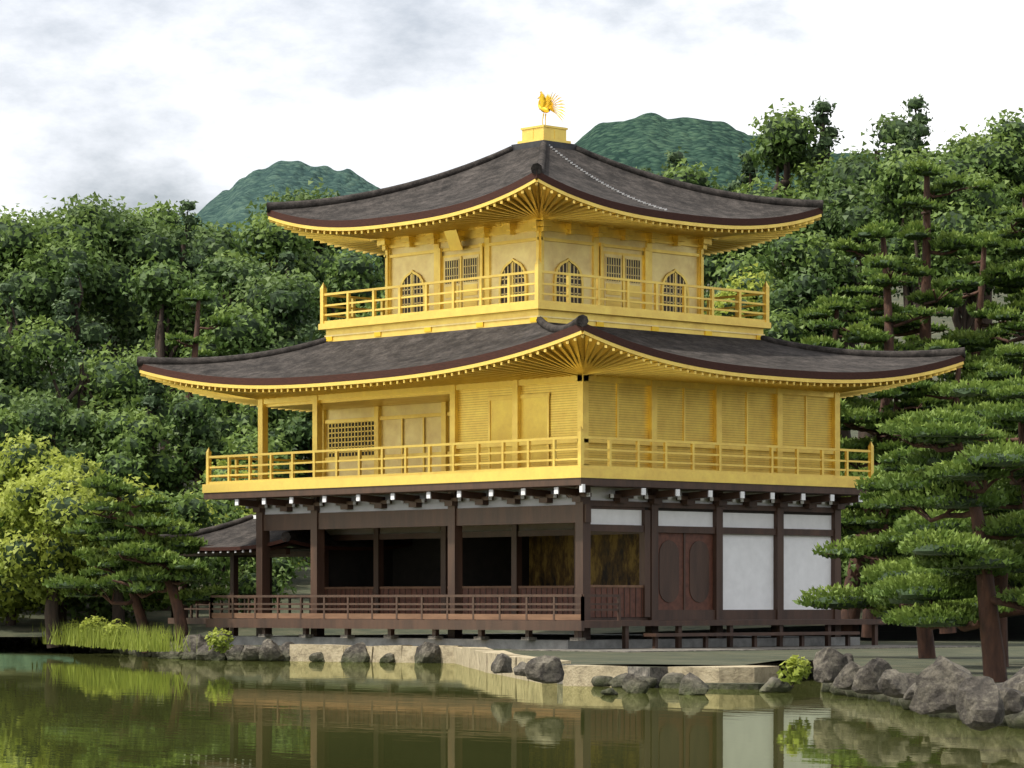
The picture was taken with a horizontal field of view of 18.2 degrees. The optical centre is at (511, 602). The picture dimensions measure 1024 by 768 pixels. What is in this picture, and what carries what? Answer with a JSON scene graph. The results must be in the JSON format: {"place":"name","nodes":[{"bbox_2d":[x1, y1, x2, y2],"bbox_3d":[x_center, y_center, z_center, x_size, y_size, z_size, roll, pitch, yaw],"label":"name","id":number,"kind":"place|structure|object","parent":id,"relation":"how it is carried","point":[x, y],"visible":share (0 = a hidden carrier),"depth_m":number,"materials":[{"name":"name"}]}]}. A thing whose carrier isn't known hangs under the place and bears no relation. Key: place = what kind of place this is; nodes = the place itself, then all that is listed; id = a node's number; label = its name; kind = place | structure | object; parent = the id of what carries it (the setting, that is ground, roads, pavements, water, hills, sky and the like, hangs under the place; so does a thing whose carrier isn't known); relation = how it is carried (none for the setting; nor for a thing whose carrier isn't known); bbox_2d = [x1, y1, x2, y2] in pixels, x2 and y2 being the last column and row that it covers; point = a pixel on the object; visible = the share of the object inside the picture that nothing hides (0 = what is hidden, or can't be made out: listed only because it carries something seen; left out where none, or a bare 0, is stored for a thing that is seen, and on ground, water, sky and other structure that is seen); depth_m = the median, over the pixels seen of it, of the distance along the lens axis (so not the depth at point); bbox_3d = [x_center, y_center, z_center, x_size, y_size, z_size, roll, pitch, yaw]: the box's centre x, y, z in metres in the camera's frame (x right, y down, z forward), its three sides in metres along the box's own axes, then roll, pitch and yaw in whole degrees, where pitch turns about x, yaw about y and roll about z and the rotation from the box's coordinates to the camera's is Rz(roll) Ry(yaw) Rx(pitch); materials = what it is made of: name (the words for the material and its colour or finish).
{"place":"outdoors","nodes":[
{"label":"outdoors","id":0,"kind":"place"},
{"bbox_2d":[180,161,379,270],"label":"mountain ridge","id":1,"kind":"structure","parent":0,"point":[227,206],"depth_m":1260.87,"materials":[{"name":"green plant"}]},
{"bbox_2d":[0,644,1023,767],"bbox_3d":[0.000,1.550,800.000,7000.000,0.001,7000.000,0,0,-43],"label":"pond water","id":2,"kind":"structure","parent":0,"point":[64,707],"depth_m":41.33,"materials":[{"name":"green liquid"}]},
{"bbox_2d":[0,265,1023,687],"bbox_3d":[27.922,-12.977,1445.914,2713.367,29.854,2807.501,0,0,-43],"label":"ground","id":3,"kind":"structure","parent":0,"point":[964,649],"depth_m":97.32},
{"bbox_2d":[0,510,41,577],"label":"pine tree","id":4,"kind":"object","parent":3,"relation":"on","point":[3,533],"visible":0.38,"depth_m":99.04,"materials":[{"name":"green plant"}]},
{"bbox_2d":[42,512,185,652],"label":"pine tree","id":5,"kind":"object","parent":3,"relation":"on","point":[100,562],"visible":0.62,"depth_m":90.72,"materials":[{"name":"green plant"}]},
{"bbox_2d":[81,472,229,643],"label":"pine tree","id":6,"kind":"object","parent":3,"relation":"on","point":[149,567],"visible":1,"depth_m":88.86,"materials":[{"name":"green plant"}]},
{"bbox_2d":[130,288,239,489],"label":"pine tree","id":7,"kind":"object","parent":3,"relation":"on","point":[198,308],"visible":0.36,"depth_m":121.94,"materials":[{"name":"green plant"}]},
{"bbox_2d":[158,514,411,635],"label":"fishing deck pavilion","id":8,"kind":"structure","parent":3,"relation":"on","point":[233,540],"depth_m":91.69,"materials":[{"name":"brown wood"}]},
{"bbox_2d":[32,615,811,686],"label":"shore grass","id":9,"kind":"object","parent":3,"relation":"on","point":[104,635],"visible":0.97,"depth_m":84.54,"materials":[{"name":"green grass"}]},
{"bbox_2d":[0,263,885,647],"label":"trees","id":10,"kind":"object","parent":3,"relation":"on","point":[48,497],"visible":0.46,"depth_m":97.29,"materials":[{"name":"green plant"}]},
{"bbox_2d":[0,465,973,625],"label":"shrubs","id":11,"kind":"object","parent":3,"relation":"on","point":[189,505],"visible":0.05,"depth_m":100.15,"materials":[{"name":"green plant"}]},
{"bbox_2d":[0,92,1023,501],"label":"trees","id":12,"kind":"object","parent":3,"relation":"on","point":[124,434],"visible":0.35,"depth_m":125.10,"materials":[{"name":"green plant"}]},
{"bbox_2d":[0,621,1023,730],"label":"shore rocks","id":13,"kind":"object","parent":3,"relation":"on","point":[942,687],"visible":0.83,"depth_m":55.03,"materials":[{"name":"stone"}]},
{"bbox_2d":[137,125,980,651],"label":"golden pavilion","id":14,"kind":"structure","parent":3,"relation":"on","point":[543,391],"depth_m":84.58,"materials":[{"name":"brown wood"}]},
{"bbox_2d":[538,91,564,124],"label":"phoenix statue","id":15,"kind":"object","parent":14,"relation":"on","point":[546,104],"visible":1,"depth_m":87.78,"materials":[{"name":"gold metal"}]},
{"bbox_2d":[798,292,878,463],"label":"pine tree","id":16,"kind":"object","parent":3,"relation":"on","point":[823,306],"visible":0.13,"depth_m":104.70,"materials":[{"name":"green plant"}]},
{"bbox_2d":[833,266,919,439],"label":"pine tree","id":17,"kind":"object","parent":3,"relation":"on","point":[866,289],"visible":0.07,"depth_m":107.53,"materials":[{"name":"green plant"}]},
{"bbox_2d":[792,445,966,657],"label":"pine tree","id":18,"kind":"object","parent":3,"relation":"on","point":[884,544],"visible":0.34,"depth_m":67.04,"materials":[{"name":"green plant"}]},
{"bbox_2d":[805,219,981,635],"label":"pine tree","id":19,"kind":"object","parent":3,"relation":"on","point":[891,266],"visible":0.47,"depth_m":97.93,"materials":[{"name":"green plant"}]},
{"bbox_2d":[840,388,946,637],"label":"pine tree","id":20,"kind":"object","parent":3,"relation":"on","point":[848,520],"visible":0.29,"depth_m":96.53,"materials":[{"name":"green plant"}]},
{"bbox_2d":[840,159,995,436],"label":"pine tree","id":21,"kind":"object","parent":3,"relation":"on","point":[939,292],"visible":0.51,"depth_m":100.10,"materials":[{"name":"green plant"}]},
{"bbox_2d":[845,338,1021,633],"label":"pine tree","id":22,"kind":"object","parent":3,"relation":"on","point":[921,388],"visible":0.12,"depth_m":95.30,"materials":[{"name":"green plant"}]},
{"bbox_2d":[860,400,1023,666],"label":"pine tree","id":23,"kind":"object","parent":3,"relation":"on","point":[880,571],"visible":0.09,"depth_m":57.48,"materials":[{"name":"green plant"}]},
{"bbox_2d":[863,378,1023,617],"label":"pine tree","id":24,"kind":"object","parent":3,"relation":"on","point":[1008,417],"visible":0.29,"depth_m":52.01,"materials":[{"name":"green plant"}]},
{"bbox_2d":[870,231,1023,406],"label":"pine tree","id":25,"kind":"object","parent":3,"relation":"on","point":[980,308],"visible":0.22,"depth_m":106.39,"materials":[{"name":"green plant"}]},
{"bbox_2d":[872,407,1023,681],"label":"pine tree","id":26,"kind":"object","parent":3,"relation":"on","point":[953,559],"visible":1,"depth_m":46.90,"materials":[{"name":"green plant"}]},
{"bbox_2d":[944,210,1023,409],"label":"pine tree","id":27,"kind":"object","parent":3,"relation":"on","point":[1016,324],"visible":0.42,"depth_m":99.81,"materials":[{"name":"green plant"}]},
{"bbox_2d":[957,183,1023,401],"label":"pine tree","id":28,"kind":"object","parent":3,"relation":"on","point":[999,280],"visible":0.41,"depth_m":101.62,"materials":[{"name":"green plant"}]},
{"bbox_2d":[963,373,1023,448],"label":"pine tree","id":29,"kind":"object","parent":3,"relation":"on","point":[1017,381],"visible":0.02,"depth_m":61.69,"materials":[{"name":"green plant"}]},
{"bbox_2d":[965,342,1023,403],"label":"pine tree","id":30,"kind":"object","parent":3,"relation":"on","point":[1012,353],"visible":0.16,"depth_m":96.90,"materials":[{"name":"green plant"}]},
{"bbox_2d":[0,0,1023,224],"label":"sky","id":31,"kind":"structure","parent":0,"point":[136,100],"materials":[{"name":"white"}]},
{"bbox_2d":[346,113,1020,281],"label":"mountain ridge","id":32,"kind":"structure","parent":0,"point":[646,140],"depth_m":912.69,"materials":[{"name":"green plant"}]}
]}

